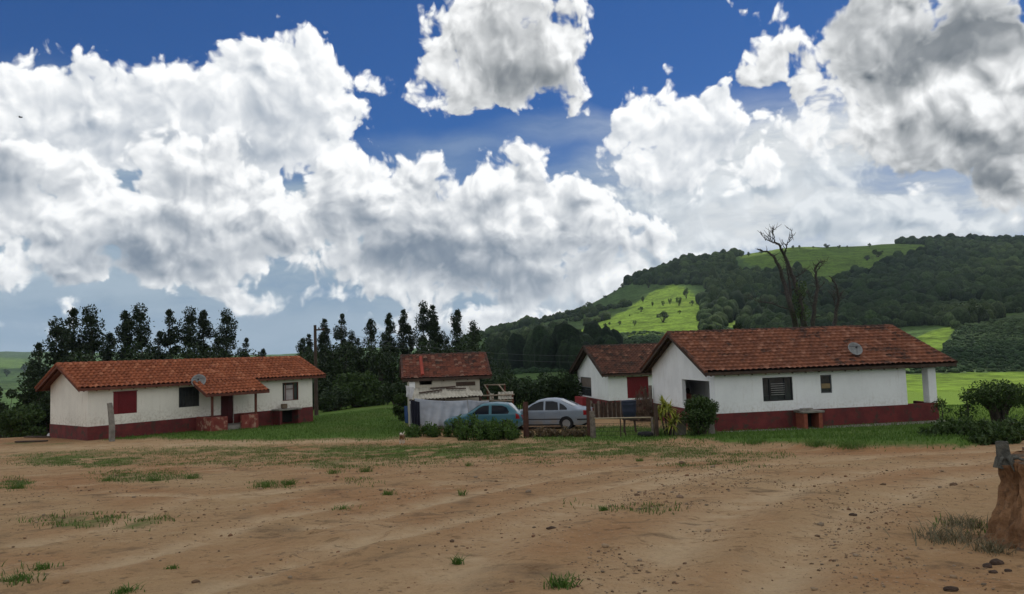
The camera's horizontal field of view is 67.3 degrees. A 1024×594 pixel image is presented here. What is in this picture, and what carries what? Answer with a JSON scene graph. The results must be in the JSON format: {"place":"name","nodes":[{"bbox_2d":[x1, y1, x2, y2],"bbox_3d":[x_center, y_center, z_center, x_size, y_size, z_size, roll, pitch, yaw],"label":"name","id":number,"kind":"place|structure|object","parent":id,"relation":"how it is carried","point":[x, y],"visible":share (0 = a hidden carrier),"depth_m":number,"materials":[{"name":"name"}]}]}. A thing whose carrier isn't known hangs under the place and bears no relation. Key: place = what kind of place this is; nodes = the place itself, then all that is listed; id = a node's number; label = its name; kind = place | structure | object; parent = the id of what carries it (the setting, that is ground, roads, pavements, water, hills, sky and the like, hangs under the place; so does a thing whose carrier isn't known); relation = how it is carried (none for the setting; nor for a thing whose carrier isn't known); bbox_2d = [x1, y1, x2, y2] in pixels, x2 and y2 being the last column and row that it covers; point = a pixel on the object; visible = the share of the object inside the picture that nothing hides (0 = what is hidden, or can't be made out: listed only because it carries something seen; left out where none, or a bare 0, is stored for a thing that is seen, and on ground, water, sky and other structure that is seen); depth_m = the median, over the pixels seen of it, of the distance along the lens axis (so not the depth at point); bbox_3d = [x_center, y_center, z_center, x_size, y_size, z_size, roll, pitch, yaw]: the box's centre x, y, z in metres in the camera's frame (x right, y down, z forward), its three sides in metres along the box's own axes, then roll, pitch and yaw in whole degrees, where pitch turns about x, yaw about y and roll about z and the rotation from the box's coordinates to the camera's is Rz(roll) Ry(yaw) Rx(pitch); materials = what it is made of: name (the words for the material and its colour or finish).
{"place":"outdoors","nodes":[
{"label":"outdoors","id":0,"kind":"place"},
{"bbox_2d":[0,438,987,586],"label":"yard grass","id":1,"kind":"structure","parent":0,"point":[359,453],"depth_m":23.62,"materials":[{"name":"plant"}]},
{"bbox_2d":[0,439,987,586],"bbox_3d":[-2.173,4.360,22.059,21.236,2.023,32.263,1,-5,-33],"label":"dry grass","id":2,"kind":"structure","parent":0,"point":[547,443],"depth_m":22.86,"materials":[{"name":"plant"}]},
{"bbox_2d":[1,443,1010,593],"bbox_3d":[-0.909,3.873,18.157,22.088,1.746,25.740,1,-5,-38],"label":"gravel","id":3,"kind":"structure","parent":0,"point":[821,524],"depth_m":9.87,"materials":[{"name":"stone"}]},
{"bbox_2d":[0,392,1023,593],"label":"ground","id":4,"kind":"structure","parent":0,"point":[94,562],"depth_m":9.46,"materials":[{"name":"soil"}]},
{"bbox_2d":[0,387,23,437],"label":"leafy tree","id":5,"kind":"object","parent":4,"relation":"on","point":[7,394],"visible":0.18,"depth_m":55.49,"materials":[{"name":"green plant"}]},
{"bbox_2d":[0,402,46,437],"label":"bush","id":6,"kind":"object","parent":4,"relation":"on","point":[18,422],"visible":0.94,"depth_m":51.08,"materials":[{"name":"green plant"}]},
{"bbox_2d":[13,366,50,435],"bbox_3d":[-36.843,8.882,59.579,2.976,7.056,3.338,-2,-4,0],"label":"leafy tree","id":7,"kind":"object","parent":4,"relation":"on","point":[29,382],"visible":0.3,"depth_m":59.14,"materials":[{"name":"green plant"}]},
{"bbox_2d":[19,342,48,404],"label":"eucalyptus tree","id":8,"kind":"object","parent":4,"relation":"on","point":[38,352],"visible":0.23,"depth_m":79.63,"materials":[{"name":"green plant"}]},
{"bbox_2d":[33,391,49,435],"bbox_3d":[-32.268,8.533,53.742,2.461,4.277,2.309,-2,-4,0],"label":"leafy tree","id":9,"kind":"object","parent":4,"relation":"on","point":[46,421],"visible":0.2,"depth_m":53.23,"materials":[{"name":"green plant"}]},
{"bbox_2d":[39,316,74,432],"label":"eucalyptus tree","id":10,"kind":"object","parent":4,"relation":"on","point":[56,333],"visible":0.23,"depth_m":87.54,"materials":[{"name":"green plant"}]},
{"bbox_2d":[61,307,84,361],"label":"eucalyptus tree","id":11,"kind":"object","parent":4,"relation":"on","point":[73,313],"visible":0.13,"depth_m":91.97,"materials":[{"name":"green plant"}]},
{"bbox_2d":[70,304,106,361],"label":"eucalyptus tree","id":12,"kind":"object","parent":4,"relation":"on","point":[92,343],"visible":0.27,"depth_m":90.89,"materials":[{"name":"green plant"}]},
{"bbox_2d":[99,331,119,360],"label":"eucalyptus tree","id":13,"kind":"object","parent":4,"relation":"on","point":[109,344],"visible":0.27,"depth_m":99.42,"materials":[{"name":"green plant"}]},
{"bbox_2d":[107,402,114,441],"bbox_3d":[-20.008,6.433,38.344,0.221,2.327,0.320,-5,-5,38],"label":"concrete post","id":14,"kind":"object","parent":4,"relation":"on","point":[111,420],"visible":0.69,"depth_m":38.30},
{"bbox_2d":[111,310,136,360],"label":"eucalyptus tree","id":15,"kind":"object","parent":4,"relation":"on","point":[124,316],"visible":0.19,"depth_m":93.30,"materials":[{"name":"green plant"}]},
{"bbox_2d":[116,341,155,360],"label":"bushy tree","id":16,"kind":"object","parent":4,"relation":"on","point":[135,352],"visible":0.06,"depth_m":88.09,"materials":[{"name":"green plant"}]},
{"bbox_2d":[118,302,158,359],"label":"eucalyptus tree","id":17,"kind":"object","parent":4,"relation":"on","point":[140,317],"visible":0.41,"depth_m":93.05,"materials":[{"name":"green plant"}]},
{"bbox_2d":[154,309,182,359],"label":"eucalyptus tree","id":18,"kind":"object","parent":4,"relation":"on","point":[169,340],"visible":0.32,"depth_m":95.59,"materials":[{"name":"green plant"}]},
{"bbox_2d":[34,356,325,440],"bbox_3d":[-18.608,5.870,45.803,7.429,4.472,15.230,-5,-5,39],"label":"farmhouse","id":19,"kind":"object","parent":4,"relation":"on","point":[149,397],"visible":0.98,"depth_m":42.92,"materials":[{"name":"white paint"}]},
{"bbox_2d":[179,387,198,406],"bbox_3d":[-18.322,5.657,43.578,0.082,1.119,1.209,-5,-5,39],"label":"window","id":20,"kind":"structure","parent":19,"relation":"in","point":[188,396],"depth_m":43.59,"materials":[{"name":"glass"}]},
{"bbox_2d":[221,395,232,422],"bbox_3d":[-16.826,6.420,45.350,0.080,2.070,0.779,-5,-5,39],"label":"door","id":21,"kind":"structure","parent":19,"relation":"in","point":[226,401],"depth_m":45.38,"materials":[{"name":"wood"}]},
{"bbox_2d":[282,382,297,400],"bbox_3d":[-14.075,5.986,48.746,0.062,1.131,1.173,-5,-5,39],"label":"window","id":22,"kind":"structure","parent":19,"relation":"in","point":[290,390],"depth_m":48.78,"materials":[{"name":"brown wood"}]},
{"bbox_2d":[177,305,203,358],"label":"eucalyptus tree","id":23,"kind":"object","parent":4,"relation":"on","point":[187,337],"visible":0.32,"depth_m":96.35,"materials":[{"name":"green plant"}]},
{"bbox_2d":[160,340,231,358],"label":"bushy tree","id":24,"kind":"object","parent":4,"relation":"on","point":[182,354],"visible":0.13,"depth_m":89.44,"materials":[{"name":"green plant"}]},
{"bbox_2d":[194,309,216,357],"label":"eucalyptus tree","id":25,"kind":"object","parent":4,"relation":"on","point":[206,325],"visible":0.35,"depth_m":98.05,"materials":[{"name":"green plant"}]},
{"bbox_2d":[213,308,240,357],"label":"eucalyptus tree","id":26,"kind":"object","parent":4,"relation":"on","point":[225,339],"visible":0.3,"depth_m":97.32,"materials":[{"name":"green plant"}]},
{"bbox_2d":[272,407,301,425],"bbox_3d":[-14.004,7.476,47.869,0.820,1.060,1.671,-5,-5,39],"label":"wash bench","id":27,"kind":"object","parent":4,"relation":"on","point":[291,415],"visible":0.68,"depth_m":48.11,"materials":[{"name":"concrete"}]},
{"bbox_2d":[299,347,327,374],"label":"bushy tree","id":28,"kind":"object","parent":4,"relation":"on","point":[310,359],"visible":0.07,"depth_m":83.62,"materials":[{"name":"green plant"}]},
{"bbox_2d":[314,325,324,415],"bbox_3d":[-15.463,6.357,61.739,0.918,8.230,0.336,-2,-4,0],"label":"utility pole","id":29,"kind":"object","parent":4,"relation":"on","point":[315,379],"visible":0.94,"depth_m":61.65,"materials":[{"name":"brown wood"}]},
{"bbox_2d":[312,375,335,409],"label":"bushy tree","id":30,"kind":"object","parent":4,"relation":"on","point":[324,384],"visible":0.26,"depth_m":78.83,"materials":[{"name":"green plant"}]},
{"bbox_2d":[317,318,336,380],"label":"eucalyptus tree","id":31,"kind":"object","parent":4,"relation":"on","point":[323,338],"visible":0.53,"depth_m":97.76,"materials":[{"name":"green plant"}]},
{"bbox_2d":[312,386,351,411],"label":"shrub","id":32,"kind":"object","parent":4,"relation":"on","point":[328,400],"visible":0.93,"depth_m":69.24,"materials":[{"name":"green plant"}]},
{"bbox_2d":[330,313,353,367],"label":"eucalyptus tree","id":33,"kind":"object","parent":4,"relation":"on","point":[338,337],"visible":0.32,"depth_m":97.86,"materials":[{"name":"green plant"}]},
{"bbox_2d":[319,341,371,406],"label":"bushy tree","id":34,"kind":"object","parent":4,"relation":"on","point":[330,368],"visible":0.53,"depth_m":85.50,"materials":[{"name":"green plant"}]},
{"bbox_2d":[330,370,389,407],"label":"round tree","id":35,"kind":"object","parent":4,"relation":"on","point":[366,391],"visible":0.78,"depth_m":73.00,"materials":[{"name":"green plant"}]},
{"bbox_2d":[362,318,380,374],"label":"eucalyptus tree","id":36,"kind":"object","parent":4,"relation":"on","point":[370,333],"visible":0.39,"depth_m":99.85,"materials":[{"name":"green plant"}]},
{"bbox_2d":[354,336,404,401],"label":"bushy tree","id":37,"kind":"object","parent":4,"relation":"on","point":[382,363],"visible":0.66,"depth_m":86.82,"materials":[{"name":"green plant"}]},
{"bbox_2d":[380,313,399,382],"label":"eucalyptus tree","id":38,"kind":"object","parent":4,"relation":"on","point":[390,326],"visible":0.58,"depth_m":97.84,"materials":[{"name":"green plant"}]},
{"bbox_2d":[381,382,406,404],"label":"shrub","id":39,"kind":"object","parent":4,"relation":"on","point":[390,392],"visible":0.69,"depth_m":70.94,"materials":[{"name":"green plant"}]},
{"bbox_2d":[392,393,407,420],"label":"shrub","id":40,"kind":"object","parent":4,"relation":"on","point":[400,400],"visible":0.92,"depth_m":45.38,"materials":[{"name":"green plant"}]},
{"bbox_2d":[394,309,411,380],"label":"eucalyptus tree","id":41,"kind":"object","parent":4,"relation":"on","point":[405,327],"visible":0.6,"depth_m":99.52,"materials":[{"name":"green plant"}]},
{"bbox_2d":[403,421,438,437],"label":"weed clump","id":42,"kind":"object","parent":4,"relation":"on","point":[413,431],"visible":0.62,"depth_m":35.33,"materials":[{"name":"green plant"}]},
{"bbox_2d":[389,338,453,382],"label":"bushy tree","id":43,"kind":"object","parent":4,"relation":"on","point":[423,343],"visible":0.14,"depth_m":90.34,"materials":[{"name":"green plant"}]},
{"bbox_2d":[409,300,436,353],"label":"eucalyptus tree","id":44,"kind":"object","parent":4,"relation":"on","point":[424,326],"visible":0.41,"depth_m":97.64,"materials":[{"name":"green plant"}]},
{"bbox_2d":[426,304,444,349],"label":"eucalyptus tree","id":45,"kind":"object","parent":4,"relation":"on","point":[433,318],"visible":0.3,"depth_m":99.90,"materials":[{"name":"green plant"}]},
{"bbox_2d":[431,321,446,352],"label":"eucalyptus tree","id":46,"kind":"object","parent":4,"relation":"on","point":[439,337],"visible":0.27,"depth_m":97.66,"materials":[{"name":"green plant"}]},
{"bbox_2d":[425,417,460,436],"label":"weed clump","id":47,"kind":"object","parent":4,"relation":"on","point":[431,431],"visible":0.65,"depth_m":34.78,"materials":[{"name":"green plant"}]},
{"bbox_2d":[399,352,491,428],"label":"shed","id":48,"kind":"structure","parent":4,"relation":"on","point":[457,376],"depth_m":39.92,"materials":[{"name":"paint"}]},
{"bbox_2d":[415,398,467,425],"bbox_3d":[-3.443,5.633,37.765,2.632,1.416,0.248,-1,-4,-7],"label":"tarpaulin","id":49,"kind":"object","parent":48,"relation":"hanging from","point":[438,413],"visible":0.77,"depth_m":37.77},
{"bbox_2d":[410,400,420,426],"bbox_3d":[-4.702,5.678,37.405,0.467,1.312,0.174,-2,-4,0],"label":"cloth","id":50,"kind":"object","parent":49,"relation":"hanging from","point":[415,412],"visible":0.89,"depth_m":37.42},
{"bbox_2d":[448,310,464,348],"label":"eucalyptus tree","id":51,"kind":"object","parent":4,"relation":"on","point":[456,329],"visible":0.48,"depth_m":97.66,"materials":[{"name":"green plant"}]},
{"bbox_2d":[444,413,482,437],"bbox_3d":[-2.127,5.761,34.308,1.866,1.224,1.064,-2,-4,0],"label":"weed clump","id":52,"kind":"object","parent":4,"relation":"on","point":[466,421],"visible":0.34,"depth_m":34.24,"materials":[{"name":"green plant"}]},
{"bbox_2d":[442,330,495,388],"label":"bushy tree","id":53,"kind":"object","parent":4,"relation":"on","point":[465,348],"visible":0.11,"depth_m":92.12,"materials":[{"name":"green plant"}]},
{"bbox_2d":[457,419,495,440],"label":"weed clump","id":54,"kind":"object","parent":4,"relation":"on","point":[464,433],"visible":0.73,"depth_m":32.76,"materials":[{"name":"green plant"}]},
{"bbox_2d":[466,320,489,389],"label":"eucalyptus tree","id":55,"kind":"object","parent":4,"relation":"on","point":[475,329],"visible":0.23,"depth_m":97.34,"materials":[{"name":"green plant"}]},
{"bbox_2d":[444,402,522,430],"bbox_3d":[-1.300,5.803,37.076,3.868,1.449,1.985,-2,-4,6],"label":"teal car","id":56,"kind":"object","parent":4,"relation":"on","point":[487,411],"visible":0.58,"depth_m":36.29,"materials":[{"name":"paint"}]},
{"bbox_2d":[475,419,517,440],"bbox_3d":[-0.648,5.686,32.494,1.816,1.067,1.259,-2,-4,0],"label":"weed clump","id":57,"kind":"object","parent":4,"relation":"on","point":[508,432],"visible":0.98,"depth_m":32.38,"materials":[{"name":"green plant"}]},
{"bbox_2d":[481,384,513,403],"bbox_3d":[-0.776,5.955,40.894,1.869,2.584,1.863,-2,-4,0],"label":"timber frame","id":58,"kind":"object","parent":4,"relation":"on","point":[504,395],"visible":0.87,"depth_m":40.24,"materials":[{"name":"grey wood"}]},
{"bbox_2d":[480,361,518,393],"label":"bushy tree","id":59,"kind":"object","parent":4,"relation":"on","point":[501,372],"visible":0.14,"depth_m":100.33,"materials":[{"name":"green plant"}]},
{"bbox_2d":[523,402,528,437],"bbox_3d":[0.606,5.479,33.051,0.182,1.933,0.195,-6,-6,44],"label":"fence post","id":60,"kind":"object","parent":4,"relation":"on","point":[525,421],"visible":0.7,"depth_m":33.00,"materials":[{"name":"red wood"}]},
{"bbox_2d":[480,369,583,408],"bbox_3d":[1.556,7.339,60.362,9.134,3.419,6.059,-2,-4,0],"label":"hedge","id":61,"kind":"object","parent":4,"relation":"on","point":[566,386],"visible":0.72,"depth_m":58.57,"materials":[{"name":"green plant"}]},
{"bbox_2d":[529,426,554,436],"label":"weed clump","id":62,"kind":"object","parent":4,"relation":"on","point":[543,432],"visible":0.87,"depth_m":33.23,"materials":[{"name":"green plant"}]},
{"bbox_2d":[520,397,593,428],"bbox_3d":[1.591,5.693,37.647,4.768,1.489,2.074,-3,-4,14],"label":"silver car","id":63,"kind":"object","parent":4,"relation":"on","point":[555,411],"visible":0.7,"depth_m":36.71,"materials":[{"name":"paint"}]},
{"bbox_2d":[101,403,1023,450],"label":"lawn grass","id":64,"kind":"structure","parent":4,"relation":"on","point":[744,434],"depth_m":33.11,"materials":[{"name":"plant"}]},
{"bbox_2d":[542,572,585,590],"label":"grass tuft","id":65,"kind":"object","parent":4,"relation":"on","point":[563,583],"visible":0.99,"depth_m":5.57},
{"bbox_2d":[553,425,586,437],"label":"weed clump","id":66,"kind":"object","parent":4,"relation":"on","point":[565,432],"visible":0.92,"depth_m":32.80,"materials":[{"name":"green plant"}]},
{"bbox_2d":[589,411,595,437],"bbox_3d":[3.333,5.461,31.698,0.173,1.516,0.176,-5,-5,39],"label":"fence post","id":67,"kind":"object","parent":4,"relation":"on","point":[592,425],"visible":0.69,"depth_m":31.65,"materials":[{"name":"grey wood"}]},
{"bbox_2d":[594,417,650,436],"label":"wire gate","id":68,"kind":"structure","parent":67,"relation":"attached to","point":[620,423],"depth_m":31.59,"materials":[{"name":"wood"}]},
{"bbox_2d":[590,400,622,417],"bbox_3d":[5.241,6.275,42.144,2.104,1.220,0.198,-4,-5,31],"label":"stake fence","id":69,"kind":"object","parent":4,"relation":"on","point":[608,409],"visible":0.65,"depth_m":42.08,"materials":[{"name":"brown wood"}]},
{"bbox_2d":[568,343,657,411],"bbox_3d":[10.548,5.969,56.189,11.765,5.272,8.708,-1,-4,-11],"label":"farmhouse","id":70,"kind":"object","parent":4,"relation":"on","point":[609,372],"visible":0.44,"depth_m":53.50,"materials":[{"name":"white paint"}]},
{"bbox_2d":[581,377,591,396],"bbox_3d":[5.524,6.623,56.888,0.060,1.380,2.841,-1,-4,-11],"label":"window","id":71,"kind":"structure","parent":70,"relation":"in","point":[586,381],"depth_m":56.95,"materials":[{"name":"glass"}]},
{"bbox_2d":[621,400,636,432],"bbox_3d":[5.189,5.377,33.961,0.706,1.604,0.706,-2,-4,0],"label":"water barrel","id":72,"kind":"object","parent":4,"relation":"on","point":[628,408],"visible":0.86,"depth_m":33.72,"materials":[{"name":"blue plastic"}]},
{"bbox_2d":[629,385,653,421],"bbox_3d":[6.721,5.612,39.898,1.632,2.110,1.369,-2,-4,0],"label":"brushwood heap","id":73,"kind":"object","parent":4,"relation":"on","point":[648,411],"visible":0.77,"depth_m":39.71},
{"bbox_2d":[653,395,686,435],"bbox_3d":[6.404,4.972,31.732,1.636,1.913,1.296,-5,-5,36],"label":"cordyline","id":74,"kind":"object","parent":4,"relation":"on","point":[673,420],"visible":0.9,"depth_m":31.63,"materials":[{"name":"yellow plant"}]},
{"bbox_2d":[680,395,718,435],"bbox_3d":[7.684,4.978,31.261,1.720,2.110,1.542,-2,-4,0],"label":"bush","id":75,"kind":"object","parent":4,"relation":"on","point":[702,415],"visible":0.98,"depth_m":31.02,"materials":[{"name":"green plant"}]},
{"bbox_2d":[745,223,809,326],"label":"dead tree","id":76,"kind":"object","parent":4,"relation":"on","point":[787,292],"visible":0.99,"depth_m":105.01,"materials":[{"name":"grey plant"}]},
{"bbox_2d":[792,281,810,320],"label":"creeper","id":77,"kind":"object","parent":76,"relation":"attached to","point":[795,300],"visible":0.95,"depth_m":104.39,"materials":[{"name":"green plant"}]},
{"bbox_2d":[639,324,957,431],"bbox_3d":[13.452,3.968,37.565,11.970,5.012,9.357,-1,-4,-9],"label":"farmhouse","id":78,"kind":"object","parent":4,"relation":"on","point":[758,378],"visible":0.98,"depth_m":34.20,"materials":[{"name":"paint"}]},
{"bbox_2d":[762,377,792,400],"bbox_3d":[11.540,4.002,33.421,1.388,1.013,0.107,-1,-4,-9],"label":"window","id":79,"kind":"structure","parent":78,"relation":"in","point":[775,388],"depth_m":33.46,"materials":[{"name":"metal"}]},
{"bbox_2d":[820,375,831,392],"bbox_3d":[13.783,3.820,33.805,0.527,0.790,0.062,-1,-4,-9],"label":"window","id":80,"kind":"structure","parent":78,"relation":"in","point":[825,380],"depth_m":33.82,"materials":[{"name":"glass"}]},
{"bbox_2d":[793,409,824,428],"bbox_3d":[12.793,5.471,33.039,1.024,1.200,0.770,-1,-4,-9],"label":"wash bench","id":81,"kind":"object","parent":4,"relation":"on","point":[810,418],"visible":0.66,"depth_m":32.89,"materials":[{"name":"brick"}]},
{"bbox_2d":[803,256,828,326],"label":"dead tree","id":82,"kind":"object","parent":4,"relation":"on","point":[813,305],"visible":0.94,"depth_m":106.79,"materials":[{"name":"wood"}]},
{"bbox_2d":[827,276,845,325],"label":"dead tree","id":83,"kind":"object","parent":4,"relation":"on","point":[837,296],"visible":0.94,"depth_m":108.82,"materials":[{"name":"grey plant"}]},
{"bbox_2d":[828,436,879,449],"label":"grass tuft","id":84,"kind":"object","parent":4,"relation":"on","point":[848,445],"visible":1,"depth_m":19.67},
{"bbox_2d":[916,422,962,436],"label":"weed clump","id":85,"kind":"object","parent":4,"relation":"on","point":[944,428],"visible":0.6,"depth_m":22.02,"materials":[{"name":"green plant"}]},
{"bbox_2d":[882,514,1003,551],"bbox_3d":[3.933,2.128,6.995,0.999,0.171,1.083,-1,-4,-14],"label":"grass tuft","id":86,"kind":"object","parent":4,"relation":"on","point":[937,537],"visible":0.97,"depth_m":6.95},
{"bbox_2d":[912,507,990,528],"bbox_3d":[4.486,2.237,7.732,0.930,0.171,0.706,-5,-5,33],"label":"grass tuft","id":87,"kind":"object","parent":4,"relation":"on","point":[960,521],"visible":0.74,"depth_m":7.71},
{"bbox_2d":[930,416,975,431],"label":"weed clump","id":88,"kind":"object","parent":4,"relation":"on","point":[951,421],"visible":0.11,"depth_m":22.52,"materials":[{"name":"green plant"}]},
{"bbox_2d":[954,391,977,419],"bbox_3d":[18.071,4.535,30.516,0.738,1.640,1.023,-2,-4,0],"label":"sapling","id":89,"kind":"object","parent":4,"relation":"on","point":[966,411],"visible":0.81,"depth_m":30.56,"materials":[{"name":"green plant"}]},
{"bbox_2d":[955,416,1014,436],"bbox_3d":[12.937,3.667,21.134,1.335,0.766,1.161,-1,-4,-16],"label":"weed clump","id":90,"kind":"object","parent":4,"relation":"on","point":[967,427],"visible":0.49,"depth_m":21.02,"materials":[{"name":"green plant"}]},
{"bbox_2d":[962,534,1016,556],"bbox_3d":[4.074,2.094,6.504,0.481,0.121,0.512,-4,-5,31],"label":"grass tuft","id":91,"kind":"object","parent":4,"relation":"on","point":[987,547],"visible":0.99,"depth_m":6.50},
{"bbox_2d":[958,379,1023,421],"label":"tree","id":92,"kind":"object","parent":4,"relation":"on","point":[996,400],"visible":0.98,"depth_m":29.97,"materials":[{"name":"green plant"}]},
{"bbox_2d":[960,426,1023,445],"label":"weed clump","id":93,"kind":"object","parent":4,"relation":"on","point":[991,437],"visible":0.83,"depth_m":20.42,"materials":[{"name":"green plant"}]},
{"bbox_2d":[983,447,1023,551],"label":"earth bank","id":94,"kind":"structure","parent":4,"relation":"on","point":[1007,517],"depth_m":6.76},
{"bbox_2d":[993,441,1023,471],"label":"stump","id":95,"kind":"object","parent":94,"relation":"on","point":[1004,456],"visible":0.96,"depth_m":6.87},
{"bbox_2d":[0,244,1023,437],"bbox_3d":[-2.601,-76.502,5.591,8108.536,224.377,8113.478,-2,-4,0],"label":"hills","id":96,"kind":"structure","parent":0,"point":[840,259],"depth_m":747.67,"materials":[{"name":"plant"}]},
{"bbox_2d":[480,320,622,370],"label":"plantation","id":97,"kind":"object","parent":96,"relation":"on","point":[564,342],"visible":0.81,"depth_m":314.01,"materials":[{"name":"plant"}]},
{"bbox_2d":[501,298,631,333],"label":"scrub","id":98,"kind":"object","parent":96,"relation":"on","point":[590,310],"visible":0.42,"depth_m":777.52,"materials":[{"name":"green plant"}]},
{"bbox_2d":[494,326,743,373],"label":"coffee crop","id":99,"kind":"object","parent":96,"relation":"on","point":[639,338],"visible":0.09,"depth_m":424.88,"materials":[{"name":"green plant"}]},
{"bbox_2d":[459,233,1023,349],"bbox_3d":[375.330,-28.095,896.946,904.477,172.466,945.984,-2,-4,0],"label":"forest","id":100,"kind":"object","parent":96,"relation":"on","point":[949,267],"visible":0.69,"depth_m":727.83,"materials":[{"name":"plant"}]},
{"bbox_2d":[703,261,823,322],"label":"plantation","id":101,"kind":"object","parent":96,"relation":"on","point":[728,298],"visible":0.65,"depth_m":613.51,"materials":[{"name":"plant"}]},
{"bbox_2d":[697,294,1023,329],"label":"forest","id":102,"kind":"object","parent":96,"relation":"on","point":[901,312],"visible":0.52,"depth_m":393.90,"materials":[{"name":"plant"}]},
{"bbox_2d":[906,317,1023,373],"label":"coffee crop","id":103,"kind":"object","parent":96,"relation":"on","point":[1011,351],"visible":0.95,"depth_m":260.18,"materials":[{"name":"green plant"}]},
{"bbox_2d":[0,0,1023,354],"label":"sky","id":104,"kind":"structure","parent":0,"point":[285,166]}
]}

